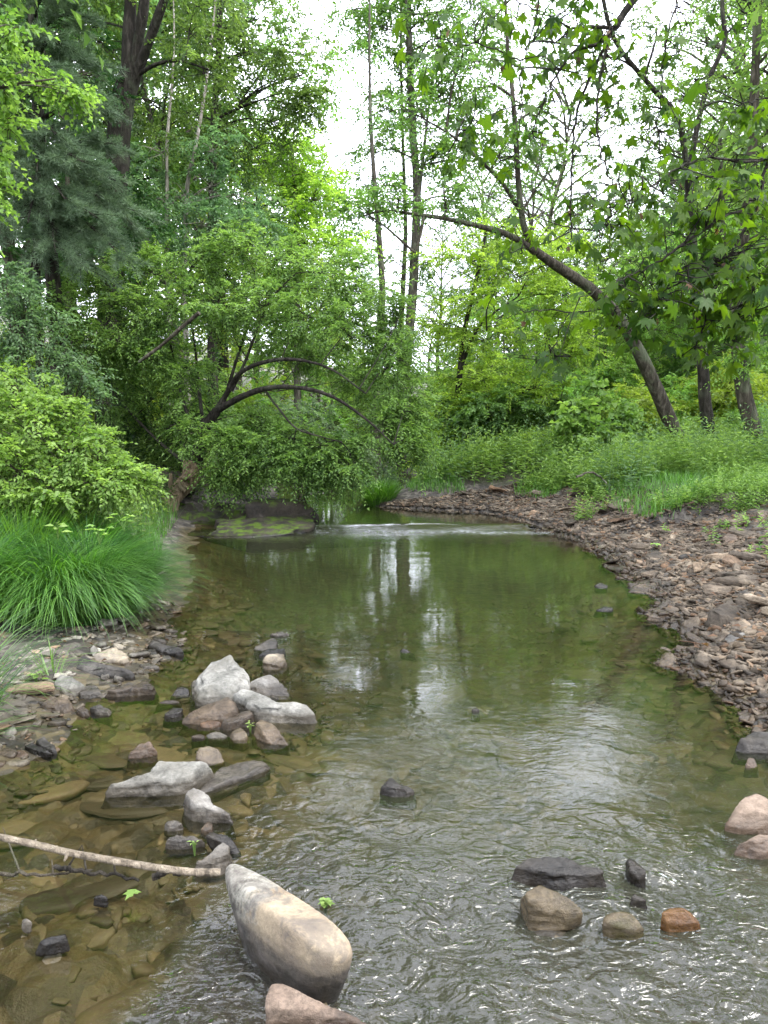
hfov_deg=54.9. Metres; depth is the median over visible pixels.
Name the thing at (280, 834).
sunken stone
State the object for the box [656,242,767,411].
woodland tree
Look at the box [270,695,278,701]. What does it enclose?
flat stone
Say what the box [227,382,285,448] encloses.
undergrowth shrub
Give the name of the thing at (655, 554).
rock
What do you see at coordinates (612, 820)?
sunken stone
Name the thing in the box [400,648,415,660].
rock
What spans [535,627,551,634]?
sunken stone
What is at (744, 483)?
undergrowth
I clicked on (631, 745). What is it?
sunken stone
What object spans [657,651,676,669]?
rock
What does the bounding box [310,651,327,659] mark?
sunken stone
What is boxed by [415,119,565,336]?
woodland tree
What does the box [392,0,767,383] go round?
sycamore tree
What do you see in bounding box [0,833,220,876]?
driftwood stick
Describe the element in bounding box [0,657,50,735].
sedge clump
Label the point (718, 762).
sunken stone
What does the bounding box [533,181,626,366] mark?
woodland tree
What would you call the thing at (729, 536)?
rock
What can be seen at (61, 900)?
sunken stone
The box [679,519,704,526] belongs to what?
flat stone
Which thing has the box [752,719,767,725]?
rock
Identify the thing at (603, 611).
rock
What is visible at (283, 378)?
woodland tree
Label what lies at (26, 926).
rock
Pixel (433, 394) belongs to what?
undergrowth shrub
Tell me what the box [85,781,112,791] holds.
sunken stone
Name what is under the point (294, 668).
sunken stone
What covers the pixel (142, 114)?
woodland tree
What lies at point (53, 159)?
pine tree
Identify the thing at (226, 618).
sunken stone
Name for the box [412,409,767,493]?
undergrowth
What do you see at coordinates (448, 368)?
woodland tree
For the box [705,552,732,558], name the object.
flat stone
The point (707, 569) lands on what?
flat stone
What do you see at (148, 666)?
rock
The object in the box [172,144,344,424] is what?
woodland tree
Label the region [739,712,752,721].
rock
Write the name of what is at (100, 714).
rock
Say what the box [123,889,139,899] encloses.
fallen leaf
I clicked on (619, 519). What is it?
flat stone
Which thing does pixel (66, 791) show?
sunken stone
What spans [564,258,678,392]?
woodland tree
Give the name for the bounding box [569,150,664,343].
woodland tree
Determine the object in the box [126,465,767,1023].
water
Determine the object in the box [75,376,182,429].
undergrowth shrub
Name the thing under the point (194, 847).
plant
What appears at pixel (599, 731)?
sunken stone
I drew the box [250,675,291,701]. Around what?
rock
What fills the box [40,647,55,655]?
flat stone
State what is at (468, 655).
sunken stone
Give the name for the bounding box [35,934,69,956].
rock
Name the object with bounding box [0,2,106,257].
maple tree
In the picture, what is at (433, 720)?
sunken stone
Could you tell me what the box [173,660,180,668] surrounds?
flat stone
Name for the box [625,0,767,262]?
woodland tree
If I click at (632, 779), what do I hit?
sunken stone
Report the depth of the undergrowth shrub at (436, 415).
15.88 m
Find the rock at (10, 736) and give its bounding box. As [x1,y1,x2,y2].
[2,733,15,739]
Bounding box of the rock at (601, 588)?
[594,583,607,592]
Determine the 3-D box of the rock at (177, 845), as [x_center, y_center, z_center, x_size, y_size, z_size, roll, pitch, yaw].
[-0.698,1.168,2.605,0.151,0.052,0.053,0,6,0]
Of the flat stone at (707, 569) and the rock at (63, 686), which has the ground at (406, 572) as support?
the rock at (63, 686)
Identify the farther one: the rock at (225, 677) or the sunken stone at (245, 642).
the sunken stone at (245, 642)
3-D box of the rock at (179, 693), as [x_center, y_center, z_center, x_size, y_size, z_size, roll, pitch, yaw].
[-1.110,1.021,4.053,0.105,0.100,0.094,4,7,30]
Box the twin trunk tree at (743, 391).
[690,0,767,446]
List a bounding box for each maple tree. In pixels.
[0,0,189,396]
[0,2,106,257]
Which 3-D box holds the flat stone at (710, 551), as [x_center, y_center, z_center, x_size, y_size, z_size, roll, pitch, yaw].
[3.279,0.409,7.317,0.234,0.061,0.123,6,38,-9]
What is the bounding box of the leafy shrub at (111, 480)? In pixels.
[0,355,172,531]
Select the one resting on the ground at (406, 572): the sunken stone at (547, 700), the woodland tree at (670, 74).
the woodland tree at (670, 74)
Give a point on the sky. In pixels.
(346, 82)
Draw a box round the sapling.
[545,369,647,454]
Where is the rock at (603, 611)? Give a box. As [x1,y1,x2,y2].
[593,606,612,617]
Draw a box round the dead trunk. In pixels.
[31,175,44,437]
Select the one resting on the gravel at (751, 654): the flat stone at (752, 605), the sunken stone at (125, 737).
the flat stone at (752, 605)
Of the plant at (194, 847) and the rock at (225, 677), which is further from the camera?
the rock at (225, 677)
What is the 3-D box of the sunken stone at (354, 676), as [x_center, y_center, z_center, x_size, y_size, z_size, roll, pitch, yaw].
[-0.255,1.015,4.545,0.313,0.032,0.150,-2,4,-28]
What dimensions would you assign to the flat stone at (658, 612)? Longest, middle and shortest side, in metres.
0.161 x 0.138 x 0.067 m
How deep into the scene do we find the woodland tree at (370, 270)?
36.45 m
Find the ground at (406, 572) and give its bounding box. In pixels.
[0,312,767,1023]
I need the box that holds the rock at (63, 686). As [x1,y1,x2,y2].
[54,675,85,696]
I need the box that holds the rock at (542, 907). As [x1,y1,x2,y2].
[520,885,582,930]
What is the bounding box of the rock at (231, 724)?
[219,710,255,741]
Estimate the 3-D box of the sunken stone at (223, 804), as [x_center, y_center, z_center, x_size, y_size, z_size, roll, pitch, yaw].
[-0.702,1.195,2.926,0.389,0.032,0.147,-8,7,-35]
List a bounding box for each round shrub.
[423,425,495,458]
[476,425,595,465]
[541,439,630,467]
[648,372,700,428]
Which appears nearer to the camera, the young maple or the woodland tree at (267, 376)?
the young maple
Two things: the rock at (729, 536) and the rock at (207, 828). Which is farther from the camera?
the rock at (729, 536)
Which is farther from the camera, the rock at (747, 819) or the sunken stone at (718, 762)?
the sunken stone at (718, 762)
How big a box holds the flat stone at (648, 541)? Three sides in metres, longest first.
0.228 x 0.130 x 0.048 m
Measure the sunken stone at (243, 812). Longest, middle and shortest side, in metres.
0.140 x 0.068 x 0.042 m
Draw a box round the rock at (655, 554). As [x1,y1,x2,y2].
[646,551,662,558]
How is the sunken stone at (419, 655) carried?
on the ground at (406, 572)
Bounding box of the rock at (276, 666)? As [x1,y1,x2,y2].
[260,653,290,679]
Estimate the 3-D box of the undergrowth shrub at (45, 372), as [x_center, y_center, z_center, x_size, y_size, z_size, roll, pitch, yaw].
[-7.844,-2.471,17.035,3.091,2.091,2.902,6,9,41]
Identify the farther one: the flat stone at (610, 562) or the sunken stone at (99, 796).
the flat stone at (610, 562)
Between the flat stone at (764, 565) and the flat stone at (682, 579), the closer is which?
the flat stone at (764, 565)
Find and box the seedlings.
[660,505,767,556]
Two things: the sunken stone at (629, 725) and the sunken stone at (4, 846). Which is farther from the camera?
the sunken stone at (629, 725)
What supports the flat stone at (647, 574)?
on the gravel at (751, 654)
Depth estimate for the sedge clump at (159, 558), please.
5.40 m
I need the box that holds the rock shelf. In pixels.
[294,527,395,548]
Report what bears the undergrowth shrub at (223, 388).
on the ground at (406, 572)
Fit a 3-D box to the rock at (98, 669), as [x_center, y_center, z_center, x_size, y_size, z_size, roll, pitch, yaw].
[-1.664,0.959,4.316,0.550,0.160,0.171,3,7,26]
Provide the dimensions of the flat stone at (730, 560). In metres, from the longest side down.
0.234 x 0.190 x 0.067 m
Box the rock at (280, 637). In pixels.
[269,632,290,643]
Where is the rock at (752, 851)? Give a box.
[729,834,767,868]
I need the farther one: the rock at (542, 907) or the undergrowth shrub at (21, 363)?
the undergrowth shrub at (21, 363)
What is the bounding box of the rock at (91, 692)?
[78,685,102,698]
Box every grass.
[3,456,186,579]
[405,451,756,519]
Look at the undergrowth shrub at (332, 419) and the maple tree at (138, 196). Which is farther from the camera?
the undergrowth shrub at (332, 419)
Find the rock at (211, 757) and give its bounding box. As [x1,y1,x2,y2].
[195,746,224,772]
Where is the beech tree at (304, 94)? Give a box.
[146,0,349,451]
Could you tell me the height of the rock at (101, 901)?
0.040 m
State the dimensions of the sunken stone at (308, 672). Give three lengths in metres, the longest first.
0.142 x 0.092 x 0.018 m
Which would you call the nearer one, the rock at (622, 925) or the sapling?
the rock at (622, 925)
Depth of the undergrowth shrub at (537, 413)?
16.08 m
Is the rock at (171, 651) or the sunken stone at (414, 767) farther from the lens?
the rock at (171, 651)
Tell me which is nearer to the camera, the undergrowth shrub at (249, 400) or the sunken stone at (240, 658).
the sunken stone at (240, 658)
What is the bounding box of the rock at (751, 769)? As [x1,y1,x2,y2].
[743,758,758,777]
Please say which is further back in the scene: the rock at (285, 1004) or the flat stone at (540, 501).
the flat stone at (540, 501)
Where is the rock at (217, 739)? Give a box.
[205,731,228,747]
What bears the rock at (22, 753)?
on the ground at (406, 572)
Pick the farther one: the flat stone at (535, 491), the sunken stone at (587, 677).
the flat stone at (535, 491)
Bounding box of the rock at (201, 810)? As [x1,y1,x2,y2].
[182,788,235,839]
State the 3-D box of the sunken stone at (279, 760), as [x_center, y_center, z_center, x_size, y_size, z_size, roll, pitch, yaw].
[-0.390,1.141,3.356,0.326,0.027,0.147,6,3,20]
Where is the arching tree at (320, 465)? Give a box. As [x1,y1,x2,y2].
[3,216,452,523]
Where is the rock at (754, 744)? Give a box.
[731,731,767,764]
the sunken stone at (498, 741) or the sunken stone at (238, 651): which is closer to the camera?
the sunken stone at (498, 741)
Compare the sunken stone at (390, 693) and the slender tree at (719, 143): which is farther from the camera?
the slender tree at (719, 143)
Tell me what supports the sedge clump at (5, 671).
on the ground at (406, 572)
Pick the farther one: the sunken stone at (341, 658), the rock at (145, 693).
the sunken stone at (341, 658)
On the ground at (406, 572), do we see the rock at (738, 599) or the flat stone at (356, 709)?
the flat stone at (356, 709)
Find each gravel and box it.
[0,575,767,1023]
[0,597,209,809]
[173,676,378,756]
[380,480,767,765]
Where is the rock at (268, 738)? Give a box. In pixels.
[252,720,290,755]
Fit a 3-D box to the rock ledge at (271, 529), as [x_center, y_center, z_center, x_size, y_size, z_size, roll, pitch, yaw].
[-2.091,0.250,10.952,2.234,0.622,2.283,0,6,0]
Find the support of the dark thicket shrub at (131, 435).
on the ground at (406, 572)
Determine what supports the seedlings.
on the ground at (406, 572)
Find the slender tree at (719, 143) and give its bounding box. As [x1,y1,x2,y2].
[668,119,767,410]
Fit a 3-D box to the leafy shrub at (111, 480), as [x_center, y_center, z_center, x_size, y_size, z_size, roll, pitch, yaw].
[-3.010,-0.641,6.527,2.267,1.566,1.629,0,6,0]
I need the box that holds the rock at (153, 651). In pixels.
[138,649,157,654]
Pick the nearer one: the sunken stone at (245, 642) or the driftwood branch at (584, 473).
the sunken stone at (245, 642)
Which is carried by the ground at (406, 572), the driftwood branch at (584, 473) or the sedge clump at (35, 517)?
the sedge clump at (35, 517)
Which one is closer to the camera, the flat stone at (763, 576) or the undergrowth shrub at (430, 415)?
the flat stone at (763, 576)
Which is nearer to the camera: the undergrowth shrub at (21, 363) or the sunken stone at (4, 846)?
the sunken stone at (4, 846)
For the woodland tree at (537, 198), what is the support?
on the ground at (406, 572)
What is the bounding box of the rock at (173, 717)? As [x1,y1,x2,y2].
[163,707,184,728]
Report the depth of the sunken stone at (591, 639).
5.63 m
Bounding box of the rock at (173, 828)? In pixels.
[164,820,183,836]
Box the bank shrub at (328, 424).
[187,394,412,501]
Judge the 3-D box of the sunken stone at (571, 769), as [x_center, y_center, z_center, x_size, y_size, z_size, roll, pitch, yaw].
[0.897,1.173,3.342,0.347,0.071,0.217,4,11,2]
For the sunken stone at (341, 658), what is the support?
on the ground at (406, 572)
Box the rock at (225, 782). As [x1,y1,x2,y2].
[199,760,270,802]
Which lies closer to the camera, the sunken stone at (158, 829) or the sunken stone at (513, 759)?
the sunken stone at (158, 829)
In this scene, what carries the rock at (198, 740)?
on the ground at (406, 572)
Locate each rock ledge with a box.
[172,502,314,552]
[245,498,319,526]
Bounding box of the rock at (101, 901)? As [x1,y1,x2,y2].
[93,895,108,907]
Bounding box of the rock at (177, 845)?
[163,835,206,854]
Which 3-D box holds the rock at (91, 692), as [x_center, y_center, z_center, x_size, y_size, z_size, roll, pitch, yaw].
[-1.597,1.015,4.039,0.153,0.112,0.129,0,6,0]
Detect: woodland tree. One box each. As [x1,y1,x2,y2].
[0,0,181,335]
[0,0,258,364]
[0,0,268,363]
[0,2,268,368]
[4,0,331,374]
[5,0,158,140]
[7,11,251,348]
[7,24,155,341]
[59,0,366,391]
[78,88,283,392]
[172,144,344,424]
[182,102,313,389]
[224,308,357,463]
[226,143,364,417]
[247,259,372,435]
[270,312,390,466]
[300,260,347,400]
[302,355,389,458]
[315,229,404,377]
[345,266,397,363]
[378,220,501,382]
[394,366,425,403]
[399,279,457,390]
[410,324,510,444]
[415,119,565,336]
[418,236,547,377]
[422,288,511,415]
[427,271,591,391]
[442,121,603,364]
[442,216,563,373]
[451,16,659,341]
[480,218,621,373]
[501,266,610,383]
[517,229,610,366]
[525,226,625,372]
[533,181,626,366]
[552,209,666,383]
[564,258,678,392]
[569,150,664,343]
[571,246,722,413]
[582,223,680,370]
[583,0,767,330]
[589,210,765,391]
[593,226,685,381]
[597,92,734,361]
[604,0,767,317]
[617,216,766,394]
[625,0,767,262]
[633,165,718,358]
[642,164,767,395]
[646,157,767,368]
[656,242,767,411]
[664,0,767,251]
[675,0,767,233]
[679,1,767,327]
[683,67,767,327]
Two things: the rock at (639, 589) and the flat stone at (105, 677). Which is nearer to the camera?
the flat stone at (105, 677)
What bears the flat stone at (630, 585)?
on the gravel at (751, 654)
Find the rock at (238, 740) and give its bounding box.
[229,728,248,751]
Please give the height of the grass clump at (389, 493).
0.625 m
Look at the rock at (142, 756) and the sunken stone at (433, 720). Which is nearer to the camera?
the rock at (142, 756)
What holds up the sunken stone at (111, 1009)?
on the ground at (406, 572)
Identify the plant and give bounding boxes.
[25,670,49,681]
[45,522,71,539]
[85,524,113,544]
[107,513,134,530]
[187,840,198,855]
[245,720,253,735]
[317,897,334,907]
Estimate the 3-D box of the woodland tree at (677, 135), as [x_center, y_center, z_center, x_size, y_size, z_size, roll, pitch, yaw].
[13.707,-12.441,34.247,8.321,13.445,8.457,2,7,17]
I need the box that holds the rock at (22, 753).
[16,750,27,756]
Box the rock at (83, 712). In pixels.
[76,706,90,719]
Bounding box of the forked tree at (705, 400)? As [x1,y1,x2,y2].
[540,0,767,441]
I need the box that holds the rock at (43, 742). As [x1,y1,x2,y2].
[36,737,57,759]
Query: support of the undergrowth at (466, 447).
on the ground at (406, 572)
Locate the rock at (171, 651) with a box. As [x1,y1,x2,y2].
[147,640,185,661]
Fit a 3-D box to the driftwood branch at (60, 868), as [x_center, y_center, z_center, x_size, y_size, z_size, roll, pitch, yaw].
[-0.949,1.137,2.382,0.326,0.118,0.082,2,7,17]
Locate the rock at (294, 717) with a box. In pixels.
[233,689,321,734]
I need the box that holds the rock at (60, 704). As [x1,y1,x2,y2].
[40,696,74,713]
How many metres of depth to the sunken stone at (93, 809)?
2.90 m
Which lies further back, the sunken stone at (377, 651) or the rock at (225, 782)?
the sunken stone at (377, 651)
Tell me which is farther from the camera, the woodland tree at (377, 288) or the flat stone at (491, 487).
the woodland tree at (377, 288)
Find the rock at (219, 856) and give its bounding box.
[194,843,232,877]
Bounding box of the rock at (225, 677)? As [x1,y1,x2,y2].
[189,655,250,711]
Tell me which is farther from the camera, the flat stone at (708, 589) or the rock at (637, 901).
the flat stone at (708, 589)
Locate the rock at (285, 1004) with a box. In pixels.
[265,984,366,1023]
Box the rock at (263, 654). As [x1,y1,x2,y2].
[256,648,286,665]
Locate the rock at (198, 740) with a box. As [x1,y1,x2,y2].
[191,734,205,748]
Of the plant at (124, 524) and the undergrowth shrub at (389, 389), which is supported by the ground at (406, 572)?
the undergrowth shrub at (389, 389)
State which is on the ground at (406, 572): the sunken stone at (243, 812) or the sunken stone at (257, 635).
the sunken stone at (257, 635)
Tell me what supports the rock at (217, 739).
on the ground at (406, 572)
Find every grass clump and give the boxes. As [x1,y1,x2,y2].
[24,635,82,677]
[355,473,406,505]
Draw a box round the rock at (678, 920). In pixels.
[660,908,700,931]
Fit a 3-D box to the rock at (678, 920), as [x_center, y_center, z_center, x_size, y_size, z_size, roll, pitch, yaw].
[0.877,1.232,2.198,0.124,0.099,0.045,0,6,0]
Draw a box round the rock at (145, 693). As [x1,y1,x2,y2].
[105,681,158,704]
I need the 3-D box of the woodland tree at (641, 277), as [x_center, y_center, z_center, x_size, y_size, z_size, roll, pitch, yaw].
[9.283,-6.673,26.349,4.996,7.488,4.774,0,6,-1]
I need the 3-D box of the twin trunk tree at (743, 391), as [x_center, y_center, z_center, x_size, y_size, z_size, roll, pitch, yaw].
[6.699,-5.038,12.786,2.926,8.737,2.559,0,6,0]
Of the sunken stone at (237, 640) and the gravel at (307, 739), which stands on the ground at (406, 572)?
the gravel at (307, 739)
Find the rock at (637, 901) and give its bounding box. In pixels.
[630,894,647,909]
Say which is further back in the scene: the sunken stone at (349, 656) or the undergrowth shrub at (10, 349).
the undergrowth shrub at (10, 349)
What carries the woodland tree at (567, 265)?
on the ground at (406, 572)
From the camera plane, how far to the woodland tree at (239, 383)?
43.06 m
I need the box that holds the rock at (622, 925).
[602,912,643,939]
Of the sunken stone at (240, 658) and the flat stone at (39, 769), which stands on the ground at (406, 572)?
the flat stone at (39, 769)
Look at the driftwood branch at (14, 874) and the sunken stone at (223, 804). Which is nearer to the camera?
the driftwood branch at (14, 874)
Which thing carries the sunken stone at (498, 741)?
on the ground at (406, 572)
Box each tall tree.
[303,0,420,474]
[307,0,526,470]
[329,31,446,465]
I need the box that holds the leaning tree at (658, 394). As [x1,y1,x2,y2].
[318,0,683,445]
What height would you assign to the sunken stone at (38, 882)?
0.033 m
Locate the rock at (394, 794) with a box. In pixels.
[379,778,416,810]
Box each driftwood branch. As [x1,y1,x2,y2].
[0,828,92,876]
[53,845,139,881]
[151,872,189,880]
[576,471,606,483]
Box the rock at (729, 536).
[723,533,737,542]
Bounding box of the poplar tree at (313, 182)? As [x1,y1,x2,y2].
[217,119,390,469]
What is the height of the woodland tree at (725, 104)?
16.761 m
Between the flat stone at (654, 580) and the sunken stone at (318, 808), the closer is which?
the sunken stone at (318, 808)
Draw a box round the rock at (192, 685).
[191,679,196,695]
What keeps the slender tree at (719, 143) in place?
on the ground at (406, 572)
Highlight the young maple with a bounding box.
[398,202,620,453]
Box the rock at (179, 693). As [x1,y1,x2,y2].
[170,687,189,700]
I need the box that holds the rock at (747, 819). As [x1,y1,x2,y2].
[723,794,767,846]
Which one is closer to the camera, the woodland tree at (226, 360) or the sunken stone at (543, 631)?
the sunken stone at (543, 631)
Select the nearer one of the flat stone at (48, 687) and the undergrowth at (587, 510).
the flat stone at (48, 687)
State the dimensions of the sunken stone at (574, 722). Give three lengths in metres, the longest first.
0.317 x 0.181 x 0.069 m
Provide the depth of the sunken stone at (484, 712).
4.26 m
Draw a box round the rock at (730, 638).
[725,632,744,642]
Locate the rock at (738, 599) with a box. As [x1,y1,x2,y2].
[732,593,746,604]
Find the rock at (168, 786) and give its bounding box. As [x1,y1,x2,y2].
[101,761,213,810]
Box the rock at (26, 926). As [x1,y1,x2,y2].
[22,918,31,933]
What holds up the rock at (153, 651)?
on the ground at (406, 572)
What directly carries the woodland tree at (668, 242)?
on the ground at (406, 572)
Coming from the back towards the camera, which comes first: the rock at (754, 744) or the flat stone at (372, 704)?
the flat stone at (372, 704)
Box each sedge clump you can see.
[0,479,122,555]
[0,501,193,582]
[0,508,116,615]
[0,519,220,628]
[0,532,192,643]
[0,590,125,714]
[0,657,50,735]
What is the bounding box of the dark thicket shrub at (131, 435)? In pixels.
[45,323,223,470]
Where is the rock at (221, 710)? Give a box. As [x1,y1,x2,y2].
[178,697,238,737]
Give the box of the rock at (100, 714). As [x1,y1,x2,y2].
[89,704,112,726]
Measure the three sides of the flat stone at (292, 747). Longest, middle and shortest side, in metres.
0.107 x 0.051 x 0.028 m
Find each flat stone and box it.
[0,724,11,729]
[6,681,54,694]
[13,715,36,724]
[32,766,44,773]
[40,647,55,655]
[40,713,59,717]
[53,672,66,679]
[77,742,84,746]
[90,645,98,656]
[97,618,117,625]
[101,674,109,679]
[129,651,150,657]
[149,623,166,629]
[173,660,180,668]
[178,693,191,703]
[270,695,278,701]
[290,744,299,749]
[291,671,302,680]
[353,707,360,712]
[365,703,383,706]
[488,485,506,491]
[532,490,545,494]
[537,499,549,503]
[543,523,552,526]
[554,507,578,510]
[564,519,578,524]
[581,546,598,551]
[587,532,603,537]
[598,558,619,568]
[600,522,611,525]
[603,563,624,573]
[606,517,635,521]
[607,502,621,509]
[619,534,631,538]
[627,583,636,588]
[629,542,651,549]
[640,570,657,577]
[642,539,659,542]
[647,647,672,653]
[649,579,660,582]
[651,609,672,616]
[658,601,670,607]
[673,679,694,688]
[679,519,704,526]
[679,577,691,580]
[680,616,701,634]
[684,631,706,644]
[686,547,699,552]
[692,562,707,572]
[694,652,714,668]
[698,633,715,641]
[699,565,717,574]
[702,583,731,595]
[704,549,723,553]
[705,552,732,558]
[709,563,723,570]
[713,576,758,586]
[716,518,743,526]
[717,659,741,669]
[722,541,743,545]
[722,555,743,566]
[722,570,752,576]
[728,526,756,536]
[728,550,767,560]
[736,574,760,579]
[741,594,767,605]
[744,539,763,545]
[746,528,767,530]
[748,603,758,607]
[755,510,767,519]
[758,563,767,567]
[759,573,767,579]
[760,606,767,614]
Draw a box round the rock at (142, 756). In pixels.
[127,741,157,769]
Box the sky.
[0,0,767,373]
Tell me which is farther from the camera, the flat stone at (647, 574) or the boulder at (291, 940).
the flat stone at (647, 574)
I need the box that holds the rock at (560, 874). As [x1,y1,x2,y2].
[511,857,606,891]
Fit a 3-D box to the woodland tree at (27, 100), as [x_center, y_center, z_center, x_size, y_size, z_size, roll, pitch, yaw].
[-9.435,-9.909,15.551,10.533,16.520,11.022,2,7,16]
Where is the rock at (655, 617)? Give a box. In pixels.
[646,613,668,622]
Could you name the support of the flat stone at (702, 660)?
on the gravel at (751, 654)
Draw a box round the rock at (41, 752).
[24,743,53,762]
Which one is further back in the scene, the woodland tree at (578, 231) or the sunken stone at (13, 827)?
the woodland tree at (578, 231)
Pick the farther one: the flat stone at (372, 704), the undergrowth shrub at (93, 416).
the undergrowth shrub at (93, 416)
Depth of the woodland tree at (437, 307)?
44.58 m
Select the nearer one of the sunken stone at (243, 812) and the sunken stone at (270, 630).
the sunken stone at (243, 812)
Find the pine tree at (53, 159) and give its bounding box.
[0,0,167,418]
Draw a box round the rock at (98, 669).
[76,656,134,680]
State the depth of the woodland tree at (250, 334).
34.84 m
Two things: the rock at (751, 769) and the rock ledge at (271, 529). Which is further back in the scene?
the rock ledge at (271, 529)
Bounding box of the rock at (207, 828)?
[201,822,212,839]
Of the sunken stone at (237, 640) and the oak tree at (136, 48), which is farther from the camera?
the oak tree at (136, 48)
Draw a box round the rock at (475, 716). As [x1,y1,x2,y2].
[471,708,479,721]
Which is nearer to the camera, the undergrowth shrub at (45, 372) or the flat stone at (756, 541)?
the flat stone at (756, 541)
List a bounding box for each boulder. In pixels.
[225,864,352,1002]
[703,598,743,626]
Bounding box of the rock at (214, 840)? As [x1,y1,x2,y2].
[206,832,240,857]
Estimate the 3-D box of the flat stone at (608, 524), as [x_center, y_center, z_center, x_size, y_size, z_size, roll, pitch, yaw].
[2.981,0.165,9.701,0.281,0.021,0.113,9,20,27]
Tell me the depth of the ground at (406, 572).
3.85 m
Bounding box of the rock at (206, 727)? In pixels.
[196,721,221,734]
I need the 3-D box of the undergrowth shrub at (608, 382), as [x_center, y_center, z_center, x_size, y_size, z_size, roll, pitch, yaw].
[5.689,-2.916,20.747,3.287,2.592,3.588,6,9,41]
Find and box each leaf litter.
[1,601,173,698]
[424,485,767,680]
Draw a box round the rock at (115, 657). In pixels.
[94,647,130,665]
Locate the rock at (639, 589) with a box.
[627,580,656,597]
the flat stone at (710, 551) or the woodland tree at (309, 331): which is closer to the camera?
the flat stone at (710, 551)
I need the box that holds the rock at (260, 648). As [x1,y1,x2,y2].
[254,638,278,659]
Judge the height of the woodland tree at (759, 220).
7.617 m
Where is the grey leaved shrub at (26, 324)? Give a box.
[0,259,122,460]
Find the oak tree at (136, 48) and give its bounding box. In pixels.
[55,0,264,439]
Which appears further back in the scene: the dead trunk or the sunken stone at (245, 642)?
the dead trunk
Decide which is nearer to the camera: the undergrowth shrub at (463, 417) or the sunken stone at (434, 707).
the sunken stone at (434, 707)
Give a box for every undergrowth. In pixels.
[0,419,254,548]
[326,370,731,463]
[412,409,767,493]
[516,453,767,514]
[567,485,615,519]
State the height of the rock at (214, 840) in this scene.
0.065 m
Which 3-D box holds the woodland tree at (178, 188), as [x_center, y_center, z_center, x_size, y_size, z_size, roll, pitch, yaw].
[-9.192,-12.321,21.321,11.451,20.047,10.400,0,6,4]
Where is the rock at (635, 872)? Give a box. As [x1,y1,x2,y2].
[625,858,645,887]
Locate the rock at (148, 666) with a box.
[139,663,160,672]
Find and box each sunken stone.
[0,819,38,833]
[0,833,31,850]
[0,886,40,913]
[18,780,89,804]
[18,869,56,887]
[19,878,142,914]
[64,841,87,850]
[73,981,164,1023]
[79,801,169,819]
[83,752,126,768]
[84,791,105,801]
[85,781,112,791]
[100,818,124,824]
[108,731,149,745]
[114,744,136,753]
[118,740,161,752]
[153,825,163,834]
[154,746,184,761]
[163,801,242,826]
[190,666,206,671]
[195,621,219,628]
[196,629,218,636]
[212,603,231,607]
[214,632,233,639]
[215,999,227,1008]
[217,620,228,625]
[219,616,234,621]
[221,942,246,963]
[222,631,238,636]
[226,805,253,818]
[227,637,243,646]
[229,637,254,646]
[230,609,246,614]
[233,655,246,661]
[234,649,245,653]
[236,604,253,608]
[240,632,264,637]
[240,635,260,641]
[246,640,265,652]
[261,627,290,636]
[263,754,330,773]
[264,801,298,814]
[264,826,295,854]
[269,774,278,788]
[270,810,315,840]
[272,855,312,882]
[274,758,312,776]
[289,665,298,672]
[295,624,312,631]
[303,670,314,673]
[304,804,326,814]
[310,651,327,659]
[323,651,356,658]
[325,672,364,680]
[329,637,348,646]
[331,835,345,848]
[334,655,346,661]
[352,650,375,659]
[367,649,385,653]
[369,834,403,846]
[372,754,396,761]
[382,691,400,698]
[385,647,400,658]
[388,688,412,700]
[389,745,442,760]
[391,763,421,770]
[415,654,437,656]
[421,638,437,640]
[421,701,441,712]
[421,784,439,793]
[424,718,442,724]
[425,645,449,654]
[433,685,467,705]
[439,654,453,659]
[456,710,467,715]
[459,637,480,646]
[461,653,485,657]
[466,707,487,715]
[491,734,527,747]
[495,747,536,771]
[508,690,535,696]
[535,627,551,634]
[535,698,552,704]
[537,722,562,732]
[542,766,559,779]
[543,799,564,807]
[544,755,620,784]
[545,807,560,813]
[550,714,604,730]
[553,806,640,834]
[554,623,575,632]
[562,669,605,684]
[580,635,603,642]
[587,729,616,736]
[609,736,654,754]
[614,661,626,667]
[620,773,639,787]
[621,723,636,728]
[624,660,640,665]
[625,741,693,765]
[630,708,644,716]
[643,799,676,818]
[648,791,667,799]
[649,731,667,739]
[704,754,733,771]
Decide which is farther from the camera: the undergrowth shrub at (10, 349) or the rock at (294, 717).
the undergrowth shrub at (10, 349)
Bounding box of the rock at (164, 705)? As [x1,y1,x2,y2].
[153,700,181,713]
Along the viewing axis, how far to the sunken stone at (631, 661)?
4.82 m
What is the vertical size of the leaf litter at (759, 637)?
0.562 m
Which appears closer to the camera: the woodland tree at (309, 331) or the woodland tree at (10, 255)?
the woodland tree at (10, 255)
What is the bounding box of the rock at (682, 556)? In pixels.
[678,553,697,559]
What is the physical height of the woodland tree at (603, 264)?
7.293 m
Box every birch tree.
[127,1,225,435]
[158,0,294,403]
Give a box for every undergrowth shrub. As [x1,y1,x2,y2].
[0,322,48,367]
[0,351,44,369]
[15,357,93,413]
[74,388,94,430]
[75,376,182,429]
[150,354,246,446]
[181,382,249,436]
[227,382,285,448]
[302,403,352,436]
[334,365,391,418]
[354,374,422,404]
[395,350,528,474]
[413,388,451,410]
[418,366,472,384]
[421,406,436,440]
[427,381,452,409]
[428,382,550,450]
[428,388,520,444]
[437,395,526,449]
[484,374,572,400]
[513,379,567,430]
[524,349,641,397]
[525,386,600,429]
[556,381,601,398]
[569,365,624,396]
[578,387,661,440]
[593,374,688,440]
[634,383,699,420]
[657,332,767,430]
[671,349,767,433]
[671,352,767,416]
[713,407,737,431]
[715,398,767,439]

